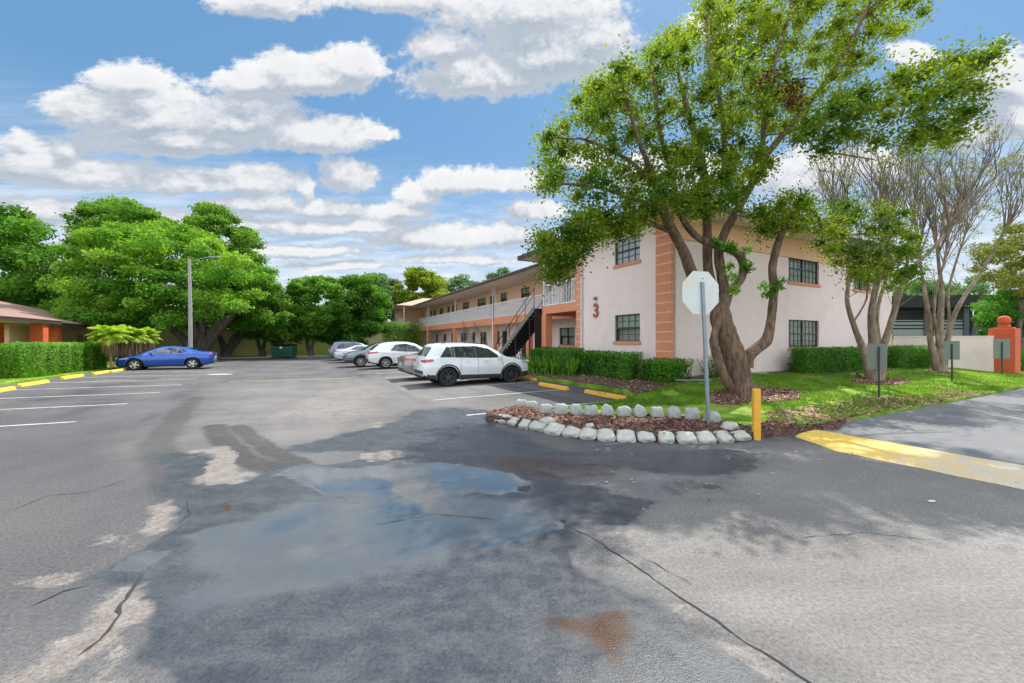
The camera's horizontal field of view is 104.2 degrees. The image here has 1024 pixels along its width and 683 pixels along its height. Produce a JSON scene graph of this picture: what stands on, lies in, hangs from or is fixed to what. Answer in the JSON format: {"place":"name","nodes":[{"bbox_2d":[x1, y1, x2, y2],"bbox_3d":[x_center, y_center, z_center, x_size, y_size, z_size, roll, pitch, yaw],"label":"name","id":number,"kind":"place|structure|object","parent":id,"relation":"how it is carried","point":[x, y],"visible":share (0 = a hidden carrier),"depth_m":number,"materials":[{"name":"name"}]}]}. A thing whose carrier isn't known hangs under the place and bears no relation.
{"place":"outdoors","nodes":[
{"label":"outdoors","id":0,"kind":"place"},
{"bbox_2d":[0,356,125,385],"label":"verge","id":1,"kind":"structure","parent":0,"point":[8,382],"depth_m":18.52,"materials":[{"name":"green plant"}]},
{"bbox_2d":[0,309,61,345],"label":"house","id":2,"kind":"structure","parent":1,"relation":"on","point":[38,328],"depth_m":23.40,"materials":[{"name":"orange paint"}]},
{"bbox_2d":[0,202,74,307],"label":"oak tree","id":3,"kind":"object","parent":1,"relation":"on","point":[23,252],"visible":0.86,"depth_m":36.03,"materials":[{"name":"green plant"}]},
{"bbox_2d":[0,341,107,378],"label":"hedge","id":4,"kind":"object","parent":1,"relation":"on","point":[32,359],"visible":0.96,"depth_m":18.85,"materials":[{"name":"green plant"}]},
{"bbox_2d":[0,301,116,343],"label":"house","id":5,"kind":"structure","parent":1,"relation":"on","point":[65,331],"depth_m":29.03,"materials":[{"name":"pink paint"}]},
{"bbox_2d":[54,194,178,308],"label":"oak tree","id":6,"kind":"object","parent":1,"relation":"on","point":[123,209],"visible":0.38,"depth_m":43.56,"materials":[{"name":"green plant"}]},
{"bbox_2d":[161,304,289,329],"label":"oak tree","id":7,"kind":"object","parent":1,"relation":"on","point":[185,326],"visible":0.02,"depth_m":52.86,"materials":[{"name":"green plant"}]},
{"bbox_2d":[218,355,327,356],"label":"verge","id":8,"kind":"structure","parent":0,"point":[270,356],"depth_m":42.55,"materials":[{"name":"green plant"}]},
{"bbox_2d":[177,199,272,327],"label":"oak tree","id":9,"kind":"object","parent":8,"relation":"on","point":[208,215],"visible":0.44,"depth_m":42.60,"materials":[{"name":"green plant"}]},
{"bbox_2d":[213,265,298,356],"bbox_3d":[-26.380,-3.209,41.214,8.766,10.029,13.478,0,0,-35],"label":"oak tree","id":10,"kind":"object","parent":8,"relation":"on","point":[260,322],"visible":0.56,"depth_m":38.18,"materials":[{"name":"green plant"}]},
{"bbox_2d":[233,288,312,356],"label":"oak tree","id":11,"kind":"object","parent":8,"relation":"on","point":[291,303],"visible":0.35,"depth_m":40.53,"materials":[{"name":"green plant"}]},
{"bbox_2d":[283,274,357,355],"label":"oak tree","id":12,"kind":"object","parent":8,"relation":"on","point":[315,292],"visible":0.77,"depth_m":41.58,"materials":[{"name":"green plant"}]},
{"bbox_2d":[304,303,394,330],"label":"oak tree","id":13,"kind":"object","parent":8,"relation":"on","point":[324,307],"visible":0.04,"depth_m":55.15,"materials":[{"name":"green plant"}]},
{"bbox_2d":[316,273,394,345],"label":"oak tree","id":14,"kind":"object","parent":8,"relation":"on","point":[364,324],"visible":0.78,"depth_m":42.67,"materials":[{"name":"green plant"}]},
{"bbox_2d":[369,273,397,308],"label":"tree","id":15,"kind":"object","parent":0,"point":[382,282],"visible":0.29,"depth_m":60.47,"materials":[{"name":"green plant"}]},
{"bbox_2d":[381,321,423,346],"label":"bush","id":16,"kind":"object","parent":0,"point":[406,333],"visible":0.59,"depth_m":43.53,"materials":[{"name":"green plant"}]},
{"bbox_2d":[0,357,1023,682],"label":"parking lot","id":17,"kind":"structure","parent":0,"point":[280,553],"depth_m":3.41,"materials":[{"name":"asphalt"}]},
{"bbox_2d":[17,380,49,386],"bbox_3d":[-18.814,1.638,15.706,0.170,0.125,1.840,0,0,-27],"label":"wheel stop","id":18,"kind":"object","parent":17,"relation":"on","point":[32,383],"visible":1,"depth_m":15.53,"materials":[{"name":"yellow paint"}]},
{"bbox_2d":[86,324,133,367],"bbox_3d":[-23.375,0.254,23.212,2.200,2.602,2.119,0,0,0],"label":"palm","id":19,"kind":"object","parent":17,"relation":"on","point":[113,335],"visible":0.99,"depth_m":23.02,"materials":[{"name":"green plant"}]},
{"bbox_2d":[80,572,143,653],"bbox_3d":[-2.574,1.745,2.632,0.070,0.001,0.880,0,0,-26],"label":"asphalt crack","id":20,"kind":"object","parent":17,"relation":"on","point":[119,606],"visible":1,"depth_m":2.61,"materials":[{"name":"asphalt"}]},
{"bbox_2d":[116,327,148,356],"bbox_3d":[-23.590,0.302,24.599,1.901,2.507,2.026,0,0,0],"label":"palm","id":21,"kind":"object","parent":17,"relation":"on","point":[136,335],"visible":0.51,"depth_m":24.52,"materials":[{"name":"green plant"}]},
{"bbox_2d":[128,326,162,353],"bbox_3d":[-23.774,0.263,25.590,2.119,2.586,2.079,0,0,0],"label":"palm","id":22,"kind":"object","parent":17,"relation":"on","point":[150,341],"visible":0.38,"depth_m":25.61,"materials":[{"name":"green plant"}]},
{"bbox_2d":[30,218,270,350],"bbox_3d":[-34.443,-5.251,36.941,28.077,14.371,15.020,0,0,0],"label":"oak tree","id":23,"kind":"object","parent":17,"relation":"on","point":[95,288],"visible":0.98,"depth_m":32.41,"materials":[{"name":"green plant"}]},
{"bbox_2d":[115,346,217,369],"bbox_3d":[-21.464,0.993,25.002,4.728,1.423,2.230,0,0,-27],"label":"parked car","id":24,"kind":"object","parent":17,"relation":"on","point":[191,358],"visible":1,"depth_m":24.38,"materials":[{"name":"blue paint"}]},
{"bbox_2d":[188,256,219,347],"bbox_3d":[-21.250,-2.079,27.500,2.162,7.558,0.251,0,0,0],"label":"lamp pole","id":25,"kind":"object","parent":17,"relation":"on","point":[190,333],"visible":0.88,"depth_m":27.42,"materials":[{"name":"concrete"}]},
{"bbox_2d":[94,329,423,355],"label":"boundary wall","id":26,"kind":"structure","parent":17,"relation":"on","point":[245,347],"depth_m":44.82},
{"bbox_2d":[218,356,329,358],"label":"curb","id":27,"kind":"structure","parent":17,"relation":"on","point":[272,357],"depth_m":41.17,"materials":[{"name":"concrete"}]},
{"bbox_2d":[270,344,297,357],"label":"dumpster","id":28,"kind":"object","parent":17,"relation":"on","point":[285,350],"visible":1,"depth_m":40.47,"materials":[{"name":"green paint"}]},
{"bbox_2d":[328,341,364,360],"bbox_3d":[-14.391,0.814,36.816,4.648,1.749,2.260,0,0,-27],"label":"parked car","id":29,"kind":"object","parent":17,"relation":"on","point":[338,345],"visible":0.25,"depth_m":35.53,"materials":[{"name":"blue metal"}]},
{"bbox_2d":[333,345,368,359],"bbox_3d":[-12.421,0.986,33.539,4.728,1.423,2.230,0,0,-27],"label":"parked car","id":30,"kind":"object","parent":17,"relation":"on","point":[338,354],"visible":0.28,"depth_m":32.14,"materials":[{"name":"silver metal"}]},
{"bbox_2d":[343,341,400,366],"bbox_3d":[-9.353,0.838,28.107,4.648,1.749,2.260,0,0,-27],"label":"parked car","id":31,"kind":"object","parent":17,"relation":"on","point":[356,357],"visible":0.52,"depth_m":26.73,"materials":[{"name":"grey paint"}]},
{"bbox_2d":[354,271,401,298],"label":"oak tree","id":32,"kind":"object","parent":17,"relation":"on","point":[392,281],"visible":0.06,"depth_m":67.65,"materials":[{"name":"green plant"}]},
{"bbox_2d":[365,342,422,368],"bbox_3d":[-7.016,0.850,26.356,4.908,1.699,2.300,0,0,-27],"label":"parked car","id":33,"kind":"object","parent":17,"relation":"on","point":[384,355],"visible":0.56,"depth_m":25.11,"materials":[{"name":"white paint"}]},
{"bbox_2d":[397,352,427,379],"bbox_3d":[-2.925,0.985,19.033,4.728,1.423,2.230,0,0,-27],"label":"parked car","id":34,"kind":"object","parent":17,"relation":"on","point":[405,363],"visible":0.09,"depth_m":17.42,"materials":[{"name":"grey paint"}]},
{"bbox_2d":[390,266,449,304],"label":"broadleaf tree","id":35,"kind":"object","parent":17,"relation":"on","point":[430,283],"visible":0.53,"depth_m":63.45,"materials":[{"name":"green plant"}]},
{"bbox_2d":[442,273,473,291],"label":"oak tree","id":36,"kind":"object","parent":17,"relation":"on","point":[456,281],"visible":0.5,"depth_m":83.51,"materials":[{"name":"green plant"}]},
{"bbox_2d":[413,341,529,386],"bbox_3d":[-1.603,0.855,16.615,4.648,1.749,2.260,0,0,-27],"label":"parked car","id":37,"kind":"object","parent":17,"relation":"on","point":[445,364],"visible":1,"depth_m":15.62,"materials":[{"name":"white paint"}]},
{"bbox_2d":[473,266,512,283],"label":"oak tree","id":38,"kind":"object","parent":17,"relation":"on","point":[502,271],"visible":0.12,"depth_m":79.83,"materials":[{"name":"green plant"}]},
{"bbox_2d":[538,382,568,389],"bbox_3d":[1.496,1.619,14.537,0.170,0.125,1.840,0,0,-27],"label":"wheel stop","id":39,"kind":"object","parent":17,"relation":"on","point":[555,386],"visible":1,"depth_m":14.39,"materials":[{"name":"yellow paint"}]},
{"bbox_2d":[561,426,580,437],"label":"border stone","id":40,"kind":"object","parent":17,"relation":"on","point":[571,431],"visible":0.96,"depth_m":7.29,"materials":[{"name":"stone"}]},
{"bbox_2d":[584,389,626,399],"bbox_3d":[2.845,1.627,12.299,0.170,0.133,1.840,0,0,-27],"label":"wheel stop","id":41,"kind":"object","parent":17,"relation":"on","point":[605,394],"visible":0.94,"depth_m":12.17,"materials":[{"name":"yellow paint"}]},
{"bbox_2d":[385,195,922,376],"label":"apartment building","id":42,"kind":"structure","parent":17,"relation":"on","point":[629,299],"depth_m":16.98,"materials":[{"name":"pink paint"}]},
{"bbox_2d":[558,327,574,346],"bbox_3d":[3.414,-0.265,24.613,0.181,1.170,1.720,0,0,-27],"label":"window","id":43,"kind":"structure","parent":42,"relation":"in","point":[564,332],"depth_m":24.63,"materials":[{"name":"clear glass"}]},
{"bbox_2d":[613,314,640,343],"bbox_3d":[4.489,-0.470,15.483,0.180,1.160,1.480,0,0,-27],"label":"window","id":44,"kind":"structure","parent":42,"relation":"in","point":[630,321],"depth_m":15.51,"materials":[{"name":"glass"}]},
{"bbox_2d":[613,235,640,268],"bbox_3d":[4.489,-3.490,15.483,0.180,1.120,1.480,0,0,-27],"label":"window","id":45,"kind":"structure","parent":42,"relation":"in","point":[628,254],"depth_m":15.51,"materials":[{"name":"clear glass"}]},
{"bbox_2d":[788,320,818,349],"bbox_3d":[12.725,-0.280,17.433,2.520,1.300,0.181,0,0,-27],"label":"window","id":46,"kind":"structure","parent":42,"relation":"in","point":[801,332],"depth_m":17.48,"materials":[{"name":"glass"}]},
{"bbox_2d":[788,258,820,287],"bbox_3d":[12.725,-3.090,17.433,2.520,1.320,0.181,0,0,-27],"label":"window","id":47,"kind":"structure","parent":42,"relation":"in","point":[800,271],"depth_m":17.48,"materials":[{"name":"clear glass"}]},
{"bbox_2d":[567,525,811,682],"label":"asphalt crack","id":48,"kind":"object","parent":17,"relation":"on","point":[724,626],"visible":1,"depth_m":2.50,"materials":[{"name":"asphalt"}]},
{"bbox_2d":[795,430,1023,489],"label":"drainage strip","id":49,"kind":"object","parent":17,"relation":"on","point":[994,471],"visible":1,"depth_m":5.81,"materials":[{"name":"yellow concrete"}]},
{"bbox_2d":[0,0,1023,322],"label":"sky","id":50,"kind":"structure","parent":0,"point":[388,137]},
{"bbox_2d":[531,367,1023,425],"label":"lawn","id":51,"kind":"structure","parent":0,"point":[740,414],"depth_m":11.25,"materials":[{"name":"green plant"}]},
{"bbox_2d":[527,371,719,393],"bbox_3d":[4.424,1.429,16.890,5.596,0.362,8.981,0,0,-25],"label":"mulch bed","id":52,"kind":"object","parent":51,"relation":"on","point":[629,382],"visible":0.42,"depth_m":13.72,"materials":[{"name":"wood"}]},
{"bbox_2d":[524,352,542,372],"bbox_3d":[1.030,0.977,18.587,1.070,0.989,0.963,0,0,0],"label":"strap leaf plant","id":53,"kind":"object","parent":52,"relation":"on","point":[534,367],"visible":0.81,"depth_m":18.49,"materials":[{"name":"plant"}]},
{"bbox_2d":[536,353,550,374],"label":"strap leaf plant","id":54,"kind":"object","parent":52,"relation":"on","point":[543,370],"visible":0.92,"depth_m":17.70,"materials":[{"name":"plant"}]},
{"bbox_2d":[549,356,560,375],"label":"strap leaf plant","id":55,"kind":"object","parent":52,"relation":"on","point":[555,368],"visible":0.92,"depth_m":17.04,"materials":[{"name":"plant"}]},
{"bbox_2d":[529,346,584,374],"bbox_3d":[1.967,0.880,18.517,1.311,1.343,3.699,0,0,-27],"label":"hedge","id":56,"kind":"object","parent":52,"relation":"on","point":[561,353],"visible":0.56,"depth_m":17.53,"materials":[{"name":"green plant"}]},
{"bbox_2d":[562,354,580,375],"bbox_3d":[2.538,0.969,16.442,0.905,0.906,1.006,0,0,20],"label":"strap leaf plant","id":57,"kind":"object","parent":52,"relation":"on","point":[572,370],"visible":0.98,"depth_m":16.36,"materials":[{"name":"plant"}]},
{"bbox_2d":[574,350,643,379],"bbox_3d":[3.668,0.913,15.553,1.023,1.198,3.469,0,0,-27],"label":"hedge","id":58,"kind":"object","parent":52,"relation":"on","point":[611,364],"visible":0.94,"depth_m":14.95,"materials":[{"name":"green plant"}]},
{"bbox_2d":[637,357,694,382],"bbox_3d":[5.169,0.993,13.451,1.408,1.000,1.626,0,0,-27],"label":"bush","id":59,"kind":"object","parent":52,"relation":"on","point":[671,371],"visible":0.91,"depth_m":13.04,"materials":[{"name":"green plant"}]},
{"bbox_2d":[696,355,724,377],"bbox_3d":[7.369,0.917,14.015,1.764,1.034,0.870,0,0,-27],"label":"bush","id":60,"kind":"object","parent":52,"relation":"on","point":[713,367],"visible":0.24,"depth_m":13.72,"materials":[{"name":"green plant"}]},
{"bbox_2d":[486,405,846,441],"bbox_3d":[3.027,1.742,8.160,7.530,0.252,2.626,0,0,16],"label":"mulch bed","id":61,"kind":"object","parent":51,"relation":"on","point":[783,431],"visible":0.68,"depth_m":7.78,"materials":[{"name":"wood"}]},
{"bbox_2d":[529,420,546,431],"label":"border stone","id":62,"kind":"object","parent":61,"relation":"on","point":[535,425],"visible":0.94,"depth_m":7.75,"materials":[{"name":"stone"}]},
{"bbox_2d":[539,404,552,413],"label":"border stone","id":63,"kind":"object","parent":61,"relation":"on","point":[546,408],"visible":0.78,"depth_m":8.94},
{"bbox_2d":[543,422,565,435],"bbox_3d":[0.810,1.667,7.553,0.375,0.137,0.323,0,27,41],"label":"border stone","id":64,"kind":"object","parent":61,"relation":"on","point":[554,429],"visible":0.95,"depth_m":7.48,"materials":[{"name":"stone"}]},
{"bbox_2d":[554,403,567,413],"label":"border stone","id":65,"kind":"object","parent":61,"relation":"on","point":[561,408],"visible":0.83,"depth_m":8.88,"materials":[{"name":"stone"}]},
{"bbox_2d":[569,404,582,414],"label":"border stone","id":66,"kind":"object","parent":61,"relation":"on","point":[575,409],"visible":0.78,"depth_m":8.81,"materials":[{"name":"stone"}]},
{"bbox_2d":[578,427,597,439],"bbox_3d":[1.379,1.665,7.189,0.330,0.115,0.291,0,26,29],"label":"border stone","id":67,"kind":"object","parent":61,"relation":"on","point":[587,433],"visible":0.98,"depth_m":7.12,"materials":[{"name":"stone"}]},
{"bbox_2d":[583,405,597,415],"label":"border stone","id":68,"kind":"object","parent":61,"relation":"on","point":[590,410],"visible":0.77,"depth_m":8.74,"materials":[{"name":"stone"}]},
{"bbox_2d":[597,428,615,441],"bbox_3d":[1.670,1.664,7.077,0.326,0.116,0.314,0,30,9],"label":"border stone","id":69,"kind":"object","parent":61,"relation":"on","point":[605,434],"visible":0.98,"depth_m":7.01,"materials":[{"name":"stone"}]},
{"bbox_2d":[601,404,613,415],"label":"border stone","id":70,"kind":"object","parent":61,"relation":"on","point":[606,409],"visible":0.79,"depth_m":8.68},
{"bbox_2d":[616,406,631,416],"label":"border stone","id":71,"kind":"object","parent":61,"relation":"on","point":[624,411],"visible":0.7,"depth_m":8.62,"materials":[{"name":"stone"}]},
{"bbox_2d":[616,429,635,442],"bbox_3d":[2.000,1.664,7.003,0.331,0.094,0.303,0,36,10],"label":"border stone","id":72,"kind":"object","parent":61,"relation":"on","point":[625,436],"visible":0.98,"depth_m":6.95,"materials":[{"name":"stone"}]},
{"bbox_2d":[633,405,646,416],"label":"border stone","id":73,"kind":"object","parent":61,"relation":"on","point":[639,410],"visible":0.78,"depth_m":8.56,"materials":[{"name":"stone"}]},
{"bbox_2d":[637,431,655,442],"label":"border stone","id":74,"kind":"object","parent":61,"relation":"on","point":[645,437],"visible":1,"depth_m":6.90,"materials":[{"name":"stone"}]},
{"bbox_2d":[650,406,663,417],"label":"border stone","id":75,"kind":"object","parent":61,"relation":"on","point":[655,412],"visible":0.81,"depth_m":8.50,"materials":[{"name":"stone"}]},
{"bbox_2d":[657,431,674,443],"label":"border stone","id":76,"kind":"object","parent":61,"relation":"on","point":[667,437],"visible":0.99,"depth_m":6.86,"materials":[{"name":"stone"}]},
{"bbox_2d":[667,406,681,417],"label":"border stone","id":77,"kind":"object","parent":61,"relation":"on","point":[674,411],"visible":0.77,"depth_m":8.44,"materials":[{"name":"stone"}]},
{"bbox_2d":[676,431,697,443],"bbox_3d":[3.007,1.665,6.894,0.346,0.126,0.268,0,30,1],"label":"border stone","id":78,"kind":"object","parent":61,"relation":"on","point":[683,437],"visible":0.96,"depth_m":6.82,"materials":[{"name":"stone"}]},
{"bbox_2d":[684,407,699,418],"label":"border stone","id":79,"kind":"object","parent":61,"relation":"on","point":[692,413],"visible":0.73,"depth_m":8.33,"materials":[{"name":"stone"}]},
{"bbox_2d":[682,271,718,422],"bbox_3d":[3.739,0.176,7.870,0.850,3.128,0.056,0,0,-15],"label":"stop sign","id":80,"kind":"object","parent":61,"relation":"on","point":[700,292],"visible":0.96,"depth_m":7.88,"materials":[{"name":"grey metal"}]},
{"bbox_2d":[695,430,716,443],"bbox_3d":[3.336,1.663,6.893,0.348,0.125,0.278,0,36,-3],"label":"border stone","id":81,"kind":"object","parent":61,"relation":"on","point":[705,437],"visible":0.88,"depth_m":6.83,"materials":[{"name":"stone"}]},
{"bbox_2d":[704,410,720,422],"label":"border stone","id":82,"kind":"object","parent":61,"relation":"on","point":[715,416],"visible":0.61,"depth_m":7.98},
{"bbox_2d":[713,430,734,443],"bbox_3d":[3.696,1.665,6.964,0.328,0.115,0.284,0,28,-18],"label":"border stone","id":83,"kind":"object","parent":61,"relation":"on","point":[722,437],"visible":0.94,"depth_m":6.89,"materials":[{"name":"stone"}]},
{"bbox_2d":[720,421,738,429],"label":"rock","id":84,"kind":"object","parent":61,"relation":"on","point":[728,425],"visible":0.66,"depth_m":7.34,"materials":[{"name":"stone"}]},
{"bbox_2d":[730,430,751,440],"bbox_3d":[4.041,1.664,7.050,0.367,0.121,0.226,0,25,-19],"label":"border stone","id":85,"kind":"object","parent":61,"relation":"on","point":[740,435],"visible":0.93,"depth_m":6.98,"materials":[{"name":"stone"}]},
{"bbox_2d":[752,388,760,440],"bbox_3d":[4.358,1.342,7.117,0.116,0.994,0.116,0,0,12],"label":"bollard","id":86,"kind":"object","parent":61,"relation":"on","point":[756,412],"visible":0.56,"depth_m":7.06,"materials":[{"name":"yellow paint"}]},
{"bbox_2d":[704,387,801,404],"bbox_3d":[6.652,1.471,10.875,3.463,0.257,1.587,0,0,-26],"label":"mulch patch","id":87,"kind":"object","parent":51,"relation":"on","point":[728,401],"visible":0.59,"depth_m":10.48,"materials":[{"name":"wood"}]},
{"bbox_2d":[709,385,800,404],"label":"fallen leaves","id":88,"kind":"object","parent":87,"relation":"on","point":[782,395],"visible":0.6,"depth_m":10.70,"materials":[{"name":"brown plant"}]},
{"bbox_2d":[520,0,1021,399],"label":"shade tree","id":89,"kind":"object","parent":51,"relation":"on","point":[581,230],"visible":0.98,"depth_m":9.98,"materials":[{"name":"green plant"}]},
{"bbox_2d":[767,367,930,376],"bbox_3d":[15.488,1.292,17.967,11.252,0.087,1.640,0,0,-27],"label":"mulch bed","id":90,"kind":"object","parent":51,"relation":"on","point":[841,372],"visible":0.23,"depth_m":16.06,"materials":[{"name":"wood"}]},
{"bbox_2d":[787,345,888,373],"bbox_3d":[14.371,0.806,17.403,7.007,1.269,1.213,0,0,-27],"label":"hedge","id":91,"kind":"object","parent":90,"relation":"on","point":[814,359],"visible":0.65,"depth_m":16.11,"materials":[{"name":"green plant"}]},
{"bbox_2d":[887,345,930,368],"bbox_3d":[19.538,0.790,19.828,3.814,1.294,1.380,0,0,-27],"label":"hedge","id":92,"kind":"object","parent":90,"relation":"on","point":[906,356],"visible":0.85,"depth_m":19.04,"materials":[{"name":"green plant"}]},
{"bbox_2d":[766,390,986,425],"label":"fallen leaves","id":93,"kind":"object","parent":51,"relation":"on","point":[813,415],"visible":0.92,"depth_m":9.48,"materials":[{"name":"brown plant"}]},
{"bbox_2d":[867,344,886,396],"bbox_3d":[10.408,0.870,11.370,0.462,1.618,0.037,0,0,20],"label":"sign","id":94,"kind":"object","parent":51,"relation":"on","point":[876,356],"visible":0.82,"depth_m":11.37,"materials":[{"name":"metal"}]},
{"bbox_2d":[851,378,910,385],"bbox_3d":[13.208,1.435,14.386,2.929,0.172,1.224,0,0,-27],"label":"mulch patch","id":95,"kind":"object","parent":51,"relation":"on","point":[876,381],"visible":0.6,"depth_m":14.14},
{"bbox_2d":[850,377,909,384],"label":"fallen leaves","id":96,"kind":"object","parent":95,"relation":"on","point":[888,381],"visible":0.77,"depth_m":14.16,"materials":[{"name":"brown plant"}]},
{"bbox_2d":[788,96,1023,380],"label":"crape myrtle","id":97,"kind":"object","parent":51,"relation":"on","point":[873,329],"visible":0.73,"depth_m":14.44,"materials":[{"name":"beige plant"}]},
{"bbox_2d":[894,336,993,371],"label":"garden wall","id":98,"kind":"structure","parent":51,"relation":"on","point":[976,352],"depth_m":19.72,"materials":[{"name":"pink paint"}]},
{"bbox_2d":[892,295,1009,344],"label":"dark building","id":99,"kind":"structure","parent":51,"relation":"on","point":[910,320],"depth_m":30.57,"materials":[{"name":"grey metal"}]},
{"bbox_2d":[944,341,959,380],"bbox_3d":[16.831,0.804,15.251,0.492,1.650,0.037,0,0,13],"label":"sign","id":100,"kind":"object","parent":51,"relation":"on","point":[951,350],"visible":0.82,"depth_m":15.25,"materials":[{"name":"metal"}]},
{"bbox_2d":[892,137,1023,370],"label":"crape myrtle","id":101,"kind":"object","parent":51,"relation":"on","point":[936,353],"visible":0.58,"depth_m":18.23,"materials":[{"name":"beige plant"}]},
{"bbox_2d":[962,220,1023,348],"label":"broadleaf tree","id":102,"kind":"object","parent":51,"relation":"on","point":[1009,278],"visible":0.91,"depth_m":23.73,"materials":[{"name":"green plant"}]},
{"bbox_2d":[968,288,1023,344],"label":"broadleaf tree","id":103,"kind":"object","parent":51,"relation":"on","point":[992,310],"visible":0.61,"depth_m":23.99,"materials":[{"name":"green plant"}]},
{"bbox_2d":[993,339,1009,373],"bbox_3d":[22.504,0.748,18.320,0.668,1.741,0.038,0,0,8],"label":"sign","id":104,"kind":"object","parent":51,"relation":"on","point":[1001,349],"visible":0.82,"depth_m":18.32,"materials":[{"name":"metal"}]},
{"bbox_2d":[988,316,1020,372],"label":"gate pillar","id":105,"kind":"structure","parent":51,"relation":"on","point":[1006,330],"depth_m":19.00,"materials":[{"name":"paint"}]},
{"bbox_2d":[821,388,1023,464],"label":"driveway","id":106,"kind":"structure","parent":0,"point":[990,427],"depth_m":7.86,"materials":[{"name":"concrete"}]},
{"bbox_2d":[892,274,994,295],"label":"oak tree","id":107,"kind":"object","parent":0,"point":[982,288],"visible":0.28,"depth_m":44.88,"materials":[{"name":"green plant"}]},
{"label":"sidewalk","id":108,"kind":"structure","parent":0,"visible":0},
{"bbox_2d":[495,288,550,357],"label":"staircase","id":109,"kind":"structure","parent":108,"relation":"on","point":[519,338],"depth_m":22.37,"materials":[{"name":"grey metal"}]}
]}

